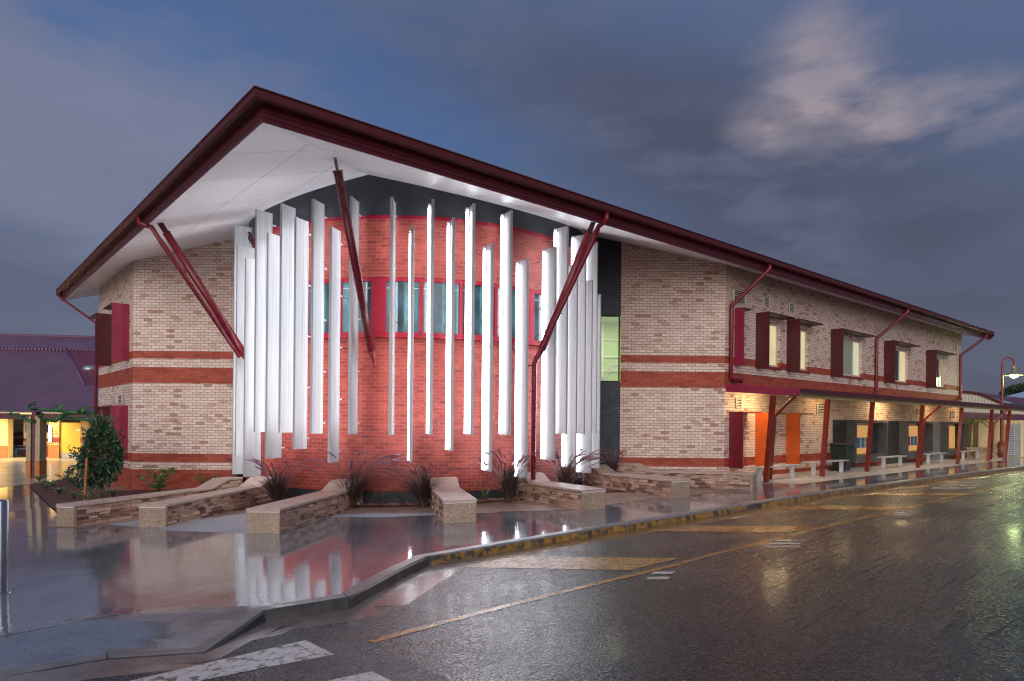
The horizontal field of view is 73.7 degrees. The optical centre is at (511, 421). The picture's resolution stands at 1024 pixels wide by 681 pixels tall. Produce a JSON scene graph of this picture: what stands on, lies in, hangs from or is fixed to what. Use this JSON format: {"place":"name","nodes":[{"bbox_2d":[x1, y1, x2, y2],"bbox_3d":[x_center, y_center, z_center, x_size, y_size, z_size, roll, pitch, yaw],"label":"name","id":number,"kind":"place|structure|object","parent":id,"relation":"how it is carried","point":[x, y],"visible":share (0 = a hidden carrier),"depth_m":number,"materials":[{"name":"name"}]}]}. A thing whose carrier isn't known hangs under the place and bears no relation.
{"place":"outdoors","nodes":[
{"label":"outdoors","id":0,"kind":"place"},
{"bbox_2d":[0,447,78,486],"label":"courtyard","id":1,"kind":"structure","parent":0,"point":[12,471],"depth_m":29.69,"materials":[{"name":"concrete"}]},
{"bbox_2d":[13,445,25,456],"bbox_3d":[-28.077,1.701,38.992,1.091,0.680,0.417,0,0,0],"label":"blue bench","id":2,"kind":"object","parent":1,"relation":"on","point":[18,448],"visible":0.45,"depth_m":38.80,"materials":[{"name":"metal"}]},
{"bbox_2d":[25,403,46,477],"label":"courtyard column","id":3,"kind":"structure","parent":1,"relation":"on","point":[36,447],"depth_m":25.53,"materials":[{"name":"red paint"}]},
{"bbox_2d":[7,401,93,422],"bbox_3d":[-17.174,-0.334,25.649,3.492,0.857,0.639,0,0,0],"label":"climbing vine","id":4,"kind":"object","parent":3,"relation":"on","point":[82,411],"visible":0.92,"depth_m":25.55,"materials":[{"name":"green plant"}]},
{"bbox_2d":[28,474,46,480],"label":"plant","id":5,"kind":"object","parent":1,"relation":"on","point":[38,478],"visible":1,"depth_m":24.12,"materials":[{"name":"green plant"}]},
{"bbox_2d":[0,333,94,447],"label":"hall","id":6,"kind":"structure","parent":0,"point":[49,341],"depth_m":58.44,"materials":[{"name":"purple metal"}]},
{"bbox_2d":[0,347,98,458],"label":"verandah building","id":7,"kind":"structure","parent":0,"point":[46,377],"depth_m":39.33,"materials":[{"name":"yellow metal"}]},
{"bbox_2d":[24,423,48,438],"bbox_3d":[-27.017,0.545,39.345,2.163,0.890,0.090,0,0,0],"label":"window","id":8,"kind":"structure","parent":7,"relation":"in","point":[24,423],"depth_m":39.33,"materials":[{"name":"grey glass"}]},
{"bbox_2d":[60,421,80,457],"bbox_3d":[-24.739,1.030,38.235,1.179,2.080,0.130,0,0,0],"label":"door","id":9,"kind":"structure","parent":7,"relation":"in","point":[70,433],"depth_m":38.20,"materials":[{"name":"yellow paint"}]},
{"bbox_2d":[218,454,245,483],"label":"fountain grass","id":10,"kind":"object","parent":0,"point":[238,475],"depth_m":21.15,"materials":[{"name":"purple plant"}]},
{"bbox_2d":[240,457,309,501],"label":"fountain grass","id":11,"kind":"object","parent":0,"point":[276,488],"depth_m":16.48,"materials":[{"name":"purple plant"}]},
{"bbox_2d":[46,487,748,527],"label":"aggregate paving","id":12,"kind":"structure","parent":0,"point":[615,497],"depth_m":15.94,"materials":[{"name":"grey concrete"}]},
{"bbox_2d":[56,477,242,526],"bbox_3d":[-8.180,1.819,15.908,0.553,0.745,4.515,0,0,23],"label":"stone bench","id":13,"kind":"object","parent":12,"relation":"on","point":[79,513],"visible":0.6,"depth_m":14.65,"materials":[{"name":"stone"}]},
{"bbox_2d":[138,476,271,526],"bbox_3d":[-6.795,1.796,15.897,0.606,0.720,4.793,0,0,8],"label":"stone bench","id":14,"kind":"object","parent":12,"relation":"on","point":[170,512],"visible":0.86,"depth_m":14.76,"materials":[{"name":"stone"}]},
{"bbox_2d":[246,479,362,532],"bbox_3d":[-4.265,1.755,14.628,0.685,0.721,4.207,0,0,9],"label":"stone bench","id":15,"kind":"object","parent":12,"relation":"on","point":[280,516],"visible":0.83,"depth_m":13.48,"materials":[{"name":"stone"}]},
{"bbox_2d":[372,490,386,505],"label":"plant","id":16,"kind":"object","parent":12,"relation":"on","point":[377,497],"visible":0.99,"depth_m":16.02,"materials":[{"name":"green plant"}]},
{"bbox_2d":[389,487,408,505],"bbox_3d":[-2.641,1.771,16.093,0.484,0.450,0.529,0,0,24],"label":"plant","id":17,"kind":"object","parent":12,"relation":"on","point":[400,500],"visible":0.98,"depth_m":16.04,"materials":[{"name":"green plant"}]},
{"bbox_2d":[428,477,476,522],"bbox_3d":[-1.376,1.715,15.126,0.683,0.707,3.339,0,0,-12],"label":"stone bench","id":18,"kind":"object","parent":12,"relation":"on","point":[451,501],"visible":0.94,"depth_m":13.72,"materials":[{"name":"stone"}]},
{"bbox_2d":[474,481,496,501],"bbox_3d":[-0.645,1.710,16.542,0.545,0.505,0.414,0,0,0],"label":"plant","id":19,"kind":"object","parent":12,"relation":"on","point":[486,494],"visible":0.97,"depth_m":16.53,"materials":[{"name":"green plant"}]},
{"bbox_2d":[516,472,605,510],"bbox_3d":[1.094,1.682,16.439,0.646,0.706,3.070,0,0,-28],"label":"stone bench","id":20,"kind":"object","parent":12,"relation":"on","point":[542,488],"visible":0.96,"depth_m":15.82,"materials":[{"name":"stone"}]},
{"bbox_2d":[582,464,689,497],"bbox_3d":[3.317,1.651,18.968,0.615,0.707,4.008,0,0,-28],"label":"stone bench","id":21,"kind":"object","parent":12,"relation":"on","point":[604,476],"visible":0.91,"depth_m":18.34,"materials":[{"name":"stone"}]},
{"bbox_2d":[612,463,756,489],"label":"stone wall","id":22,"kind":"structure","parent":12,"relation":"on","point":[725,479],"depth_m":19.39,"materials":[{"name":"stone"}]},
{"bbox_2d":[368,460,454,506],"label":"fountain grass","id":23,"kind":"object","parent":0,"point":[422,492],"depth_m":15.82,"materials":[{"name":"brown plant"}]},
{"bbox_2d":[0,454,1023,670],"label":"footpath","id":24,"kind":"structure","parent":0,"point":[80,592],"depth_m":10.09,"materials":[{"name":"grey concrete"}]},
{"bbox_2d":[0,499,11,594],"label":"steel bollard","id":25,"kind":"object","parent":24,"relation":"on","point":[4,541],"visible":1,"depth_m":8.24,"materials":[{"name":"silver metal"}]},
{"bbox_2d":[30,477,693,512],"bbox_3d":[-5.511,1.966,19.401,24.337,0.474,9.387,0,0,10],"label":"garden bed","id":26,"kind":"object","parent":24,"relation":"on","point":[46,497],"visible":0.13,"depth_m":20.03,"materials":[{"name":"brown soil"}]},
{"bbox_2d":[35,480,54,489],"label":"plant","id":27,"kind":"object","parent":26,"relation":"on","point":[46,486],"visible":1,"depth_m":21.17,"materials":[{"name":"green plant"}]},
{"bbox_2d":[45,480,62,486],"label":"plant","id":28,"kind":"object","parent":26,"relation":"on","point":[55,482],"visible":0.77,"depth_m":22.19,"materials":[{"name":"green plant"}]},
{"bbox_2d":[50,486,65,493],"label":"plant","id":29,"kind":"object","parent":26,"relation":"on","point":[58,490],"visible":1,"depth_m":20.10,"materials":[{"name":"green plant"}]},
{"bbox_2d":[65,488,90,498],"bbox_3d":[-12.038,2.000,18.795,0.517,0.305,0.725,0,0,35],"label":"plant","id":30,"kind":"object","parent":26,"relation":"on","point":[74,496],"visible":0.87,"depth_m":18.77,"materials":[{"name":"green plant"}]},
{"bbox_2d":[83,458,87,500],"bbox_3d":[-11.453,1.590,18.336,0.106,1.218,0.045,0,0,0],"label":"timber stake","id":31,"kind":"object","parent":26,"relation":"on","point":[85,476],"visible":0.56,"depth_m":18.31,"materials":[{"name":"brown wood"}]},
{"bbox_2d":[73,488,101,499],"bbox_3d":[-10.995,1.954,17.734,0.780,0.363,0.583,0,0,34],"label":"plant","id":32,"kind":"object","parent":26,"relation":"on","point":[84,497],"visible":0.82,"depth_m":17.73,"materials":[{"name":"green plant"}]},
{"bbox_2d":[64,410,127,497],"bbox_3d":[-11.614,0.930,19.054,1.527,2.522,1.659,0,0,-33],"label":"staked shrub","id":33,"kind":"object","parent":26,"relation":"on","point":[110,465],"visible":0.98,"depth_m":18.93,"materials":[{"name":"green plant"}]},
{"bbox_2d":[105,487,124,496],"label":"plant","id":34,"kind":"object","parent":26,"relation":"on","point":[113,492],"visible":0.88,"depth_m":19.09,"materials":[{"name":"green plant"}]},
{"bbox_2d":[137,465,176,491],"bbox_3d":[-10.041,1.684,19.478,1.139,0.874,1.322,0,0,0],"label":"plant","id":35,"kind":"object","parent":26,"relation":"on","point":[159,485],"visible":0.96,"depth_m":19.36,"materials":[{"name":"green plant"}]},
{"bbox_2d":[192,472,218,484],"bbox_3d":[-9.475,1.842,21.144,0.914,0.542,0.986,0,0,0],"label":"plant","id":36,"kind":"object","parent":26,"relation":"on","point":[205,480],"visible":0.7,"depth_m":21.13,"materials":[{"name":"green plant"}]},
{"bbox_2d":[299,450,404,507],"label":"fountain grass","id":37,"kind":"object","parent":26,"relation":"in","point":[356,487],"depth_m":15.87,"materials":[{"name":"plant"}]},
{"bbox_2d":[474,449,542,501],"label":"fountain grass","id":38,"kind":"object","parent":26,"relation":"in","point":[509,484],"depth_m":16.49,"materials":[{"name":"plant"}]},
{"bbox_2d":[545,449,608,483],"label":"fountain grass","id":39,"kind":"object","parent":26,"relation":"on","point":[566,476],"depth_m":17.75,"materials":[{"name":"plant"}]},
{"bbox_2d":[757,457,1023,483],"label":"walkway slab","id":40,"kind":"structure","parent":24,"relation":"on","point":[804,477],"depth_m":25.70,"materials":[{"name":"concrete"}]},
{"bbox_2d":[751,464,800,480],"bbox_3d":[8.468,1.637,21.866,2.594,0.458,0.345,0,0,-42],"label":"aluminium seat","id":41,"kind":"object","parent":40,"relation":"on","point":[759,473],"visible":0.93,"depth_m":21.54,"materials":[{"name":"grey metal"}]},
{"bbox_2d":[805,459,848,474],"bbox_3d":[11.262,1.635,24.347,2.741,0.458,0.345,0,0,-42],"label":"aluminium seat","id":42,"kind":"object","parent":40,"relation":"on","point":[813,467],"visible":0.93,"depth_m":23.86,"materials":[{"name":"grey metal"}]},
{"bbox_2d":[828,443,854,470],"bbox_3d":[12.379,1.337,25.632,0.602,1.067,0.786,0,0,-42],"label":"wheelie bin","id":43,"kind":"object","parent":40,"relation":"on","point":[843,451],"visible":0.98,"depth_m":25.44,"materials":[{"name":"plastic"}]},
{"bbox_2d":[726,384,1023,482],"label":"walkway awning","id":44,"kind":"object","parent":40,"relation":"on","point":[826,395],"visible":0.95,"depth_m":23.93,"materials":[{"name":"red paint"}]},
{"bbox_2d":[877,455,905,467],"bbox_3d":[15.784,1.673,28.352,2.314,0.458,0.345,0,0,-42],"label":"aluminium seat","id":45,"kind":"object","parent":40,"relation":"on","point":[885,457],"visible":0.97,"depth_m":28.03,"materials":[{"name":"grey metal"}]},
{"bbox_2d":[923,452,944,463],"bbox_3d":[19.744,1.707,31.863,2.355,0.458,0.345,0,0,-42],"label":"aluminium seat","id":46,"kind":"object","parent":40,"relation":"on","point":[928,457],"visible":0.94,"depth_m":31.32,"materials":[{"name":"grey metal"}]},
{"bbox_2d":[961,450,982,459],"bbox_3d":[23.821,1.741,35.478,2.922,0.458,0.345,0,0,-42],"label":"aluminium seat","id":47,"kind":"object","parent":40,"relation":"on","point":[963,454],"visible":0.86,"depth_m":35.47,"materials":[{"name":"grey metal"}]},
{"bbox_2d":[962,417,988,446],"bbox_3d":[25.087,0.878,37.230,1.988,2.202,1.948,0,0,0],"label":"palm","id":48,"kind":"object","parent":40,"relation":"on","point":[967,424],"visible":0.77,"depth_m":37.16,"materials":[{"name":"green plant"}]},
{"bbox_2d":[963,447,997,457],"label":"stone wall","id":49,"kind":"structure","parent":40,"relation":"on","point":[982,454],"depth_m":36.55,"materials":[{"name":"beige stone"}]},
{"bbox_2d":[965,420,1023,456],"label":"rendered kiosk","id":50,"kind":"object","parent":40,"relation":"on","point":[980,436],"visible":0.51,"depth_m":38.60,"materials":[{"name":"beige paint"}]},
{"bbox_2d":[997,357,1022,456],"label":"street lamp","id":51,"kind":"object","parent":40,"relation":"on","point":[1013,373],"visible":0.94,"depth_m":37.94,"materials":[{"name":"red metal"}]},
{"bbox_2d":[1007,423,1020,456],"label":"louvre gate","id":52,"kind":"structure","parent":40,"relation":"on","point":[1014,451],"depth_m":38.34,"materials":[{"name":"grey metal"}]},
{"bbox_2d":[961,391,1023,421],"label":"curved gable building","id":53,"kind":"structure","parent":24,"relation":"on","point":[974,397],"depth_m":50.15,"materials":[{"name":"white paint"}]},
{"bbox_2d":[998,383,1023,399],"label":"background tree","id":54,"kind":"object","parent":24,"relation":"on","point":[1013,389],"visible":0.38,"depth_m":120.04,"materials":[{"name":"green plant"}]},
{"bbox_2d":[0,0,1023,400],"label":"sky","id":55,"kind":"structure","parent":0,"point":[877,146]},
{"bbox_2d":[600,448,626,471],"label":"fountain grass","id":56,"kind":"object","parent":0,"point":[609,463],"depth_m":20.43,"materials":[{"name":"purple plant"}]},
{"bbox_2d":[269,472,1023,680],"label":"road","id":57,"kind":"structure","parent":0,"point":[933,591],"depth_m":7.62,"materials":[{"name":"grey asphalt"}]},
{"bbox_2d":[131,640,333,680],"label":"zebra stripe","id":58,"kind":"object","parent":57,"relation":"on","point":[292,652],"visible":1,"depth_m":6.08,"materials":[{"name":"white paint"}]},
{"bbox_2d":[81,631,451,680],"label":"asphalt patch","id":59,"kind":"object","parent":57,"relation":"on","point":[350,657],"visible":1,"depth_m":5.97,"materials":[{"name":"grey asphalt"}]},
{"bbox_2d":[329,671,390,680],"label":"zebra stripe","id":60,"kind":"object","parent":57,"relation":"on","point":[370,676],"visible":1,"depth_m":5.67,"materials":[{"name":"white paint"}]},
{"bbox_2d":[372,567,463,605],"bbox_3d":[-1.235,2.133,8.910,0.531,0.027,2.260,0,0,15],"label":"concrete apron","id":61,"kind":"object","parent":57,"relation":"on","point":[411,591],"visible":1,"depth_m":8.72,"materials":[{"name":"grey concrete"}]},
{"bbox_2d":[0,466,1023,678],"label":"kerb","id":62,"kind":"structure","parent":57,"relation":"on","point":[364,590],"depth_m":9.79,"materials":[{"name":"yellow paint"}]},
{"bbox_2d":[106,473,974,659],"bbox_3d":[31.425,2.257,37.412,93.938,0.461,1.580,0,0,-41],"label":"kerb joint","id":63,"kind":"object","parent":62,"relation":"on","point":[459,559],"visible":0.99,"depth_m":7.89,"materials":[{"name":"grey concrete"}]},
{"bbox_2d":[0,470,1023,680],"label":"gutter channel","id":64,"kind":"object","parent":57,"relation":"on","point":[117,667],"visible":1,"depth_m":7.50,"materials":[{"name":"grey concrete"}]},
{"bbox_2d":[468,556,678,569],"bbox_3d":[0.934,2.095,10.116,3.150,0.081,0.888,0,0,8],"label":"yellow bar","id":65,"kind":"object","parent":57,"relation":"on","point":[593,563],"visible":1,"depth_m":10.11,"materials":[{"name":"paint"}]},
{"bbox_2d":[647,577,669,578],"bbox_3d":[1.942,2.079,9.064,0.355,0.009,0.152,0,0,4],"label":"faded white dash","id":66,"kind":"object","parent":57,"relation":"on","point":[658,577],"visible":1,"depth_m":9.08,"materials":[{"name":"paint"}]},
{"bbox_2d":[651,571,675,573],"bbox_3d":[2.075,2.076,9.368,0.368,0.010,0.162,0,0,4],"label":"faded white dash","id":67,"kind":"object","parent":57,"relation":"on","point":[663,572],"visible":1,"depth_m":9.38,"materials":[{"name":"paint"}]},
{"bbox_2d":[367,482,1023,642],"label":"yellow edge line","id":68,"kind":"object","parent":57,"relation":"on","point":[381,638],"visible":1,"depth_m":8.97,"materials":[{"name":"paint"}]},
{"bbox_2d":[653,526,813,531],"bbox_3d":[4.201,2.041,12.979,3.236,0.083,0.750,0,0,8],"label":"yellow bar","id":69,"kind":"object","parent":57,"relation":"on","point":[739,528],"visible":1,"depth_m":12.96,"materials":[{"name":"paint"}]},
{"bbox_2d":[764,546,795,546],"bbox_3d":[4.365,2.039,11.124,0.594,0.015,0.140,0,0,5],"label":"faded white dash","id":70,"kind":"object","parent":57,"relation":"on","point":[779,546],"visible":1,"depth_m":11.13,"materials":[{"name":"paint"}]},
{"bbox_2d":[768,543,799,543],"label":"faded white dash","id":71,"kind":"object","parent":57,"relation":"on","point":[783,543],"visible":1,"depth_m":11.38,"materials":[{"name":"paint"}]},
{"bbox_2d":[773,539,805,540],"bbox_3d":[4.738,2.033,11.680,0.626,0.016,0.155,0,0,5],"label":"faded white dash","id":72,"kind":"object","parent":57,"relation":"on","point":[790,540],"visible":1,"depth_m":11.67,"materials":[{"name":"paint"}]},
{"bbox_2d":[778,506,906,509],"bbox_3d":[7.545,1.996,15.741,3.267,0.062,0.725,0,0,7],"label":"yellow bar","id":73,"kind":"object","parent":57,"relation":"on","point":[848,507],"visible":1,"depth_m":15.71,"materials":[{"name":"paint"}]},
{"bbox_2d":[868,493,961,494],"bbox_3d":[10.852,1.993,18.700,3.793,0.004,0.660,0,0,-5],"label":"yellow bar","id":74,"kind":"object","parent":57,"relation":"on","point":[915,494],"visible":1,"depth_m":18.70,"materials":[{"name":"paint"}]},
{"bbox_2d":[930,487,974,488],"bbox_3d":[13.362,2.012,20.661,1.823,0.001,0.437,0,0,-5],"label":"faded white dash","id":75,"kind":"object","parent":57,"relation":"on","point":[952,488],"visible":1,"depth_m":20.51,"materials":[{"name":"paint"}]},
{"bbox_2d":[937,484,981,485],"bbox_3d":[14.192,2.019,21.651,1.939,0.001,0.478,0,0,-5],"label":"faded white dash","id":76,"kind":"object","parent":57,"relation":"on","point":[959,484],"visible":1,"depth_m":21.80,"materials":[{"name":"paint"}]},
{"bbox_2d":[948,482,985,482],"bbox_3d":[15.105,2.027,22.739,2.071,0.001,0.525,0,0,-6],"label":"faded white dash","id":77,"kind":"object","parent":57,"relation":"on","point":[966,482],"visible":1,"depth_m":22.65,"materials":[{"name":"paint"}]},
{"bbox_2d":[992,488,1010,489],"bbox_3d":[14.571,2.022,20.345,0.374,0.001,1.316,0,0,41],"label":"faded white dash","id":78,"kind":"object","parent":57,"relation":"on","point":[1001,489],"visible":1,"depth_m":20.29,"materials":[{"name":"paint"}]},
{"bbox_2d":[1000,392,1023,406],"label":"pale blue shed","id":79,"kind":"structure","parent":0,"point":[1020,395],"depth_m":93.53,"materials":[{"name":"metal"}]},
{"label":"ground","id":80,"kind":"structure","parent":0,"visible":0},
{"bbox_2d":[56,85,994,503],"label":"school building","id":81,"kind":"structure","parent":80,"relation":"on","point":[374,291],"depth_m":17.78,"materials":[{"name":"beige brick"}]},
{"bbox_2d":[87,406,109,455],"bbox_3d":[-14.958,0.335,24.707,0.497,1.743,1.425,0,0,-40],"label":"window","id":82,"kind":"structure","parent":81,"relation":"in","point":[97,409],"depth_m":24.18,"materials":[{"name":"red metal"}]},
{"bbox_2d":[89,313,111,365],"bbox_3d":[-14.875,-2.895,24.642,0.497,1.828,1.425,0,0,-40],"label":"window","id":83,"kind":"structure","parent":81,"relation":"in","point":[103,322],"depth_m":24.10,"materials":[{"name":"red metal"}]},
{"bbox_2d":[102,405,127,458],"bbox_3d":[-13.118,0.350,22.539,0.497,1.743,1.425,0,0,-40],"label":"window","id":84,"kind":"structure","parent":81,"relation":"in","point":[121,423],"depth_m":22.05,"materials":[{"name":"red metal"}]},
{"bbox_2d":[104,303,129,360],"bbox_3d":[-13.025,-2.879,22.463,0.497,1.828,1.425,0,0,-40],"label":"window","id":85,"kind":"structure","parent":81,"relation":"in","point":[120,312],"depth_m":21.92,"materials":[{"name":"red metal"}]},
{"bbox_2d":[246,232,253,246],"bbox_3d":[-6.784,-4.734,17.749,0.121,0.382,0.215,0,0,35],"label":"crow","id":86,"kind":"object","parent":81,"relation":"on","point":[250,237],"visible":1,"depth_m":17.70,"materials":[{"name":"black"}]},
{"bbox_2d":[308,277,541,345],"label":"ribbon window","id":87,"kind":"structure","parent":81,"relation":"in","point":[377,289],"depth_m":16.77,"materials":[{"name":"glass"}]},
{"bbox_2d":[600,315,619,381],"bbox_3d":[3.050,-2.309,21.690,0.740,2.110,0.060,0,0,0],"label":"window","id":88,"kind":"structure","parent":81,"relation":"in","point":[601,315],"depth_m":21.66,"materials":[{"name":"green glass"}]},
{"bbox_2d":[734,307,750,365],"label":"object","id":89,"kind":"structure","parent":81,"relation":"in","point":[739,312],"depth_m":21.89,"materials":[{"name":"red metal"}]},
{"bbox_2d":[729,411,760,468],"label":"window","id":90,"kind":"structure","parent":81,"relation":"in","point":[736,418],"depth_m":21.66,"materials":[{"name":"red metal"}]},
{"bbox_2d":[755,412,784,465],"bbox_3d":[8.744,0.599,23.117,1.125,1.803,0.477,0,0,-42],"label":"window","id":91,"kind":"structure","parent":81,"relation":"in","point":[761,419],"depth_m":22.78,"materials":[{"name":"orange metal"}]},
{"bbox_2d":[755,311,794,369],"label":"window","id":92,"kind":"structure","parent":81,"relation":"in","point":[766,332],"depth_m":22.83,"materials":[{"name":"red"}]},
{"bbox_2d":[786,413,813,463],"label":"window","id":93,"kind":"structure","parent":81,"relation":"in","point":[792,419],"depth_m":24.18,"materials":[{"name":"orange metal"}]},
{"bbox_2d":[786,318,822,373],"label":"window","id":94,"kind":"structure","parent":81,"relation":"in","point":[796,337],"depth_m":24.26,"materials":[{"name":"red"}]},
{"bbox_2d":[830,328,875,379],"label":"window","id":95,"kind":"structure","parent":81,"relation":"in","point":[845,353],"depth_m":27.76,"materials":[{"name":"red"}]},
{"bbox_2d":[884,340,919,384],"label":"window","id":96,"kind":"structure","parent":81,"relation":"in","point":[894,359],"depth_m":30.25,"materials":[{"name":"red"}]},
{"bbox_2d":[926,349,956,388],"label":"window","id":97,"kind":"structure","parent":81,"relation":"in","point":[934,365],"depth_m":33.81,"materials":[{"name":"red"}]}
]}

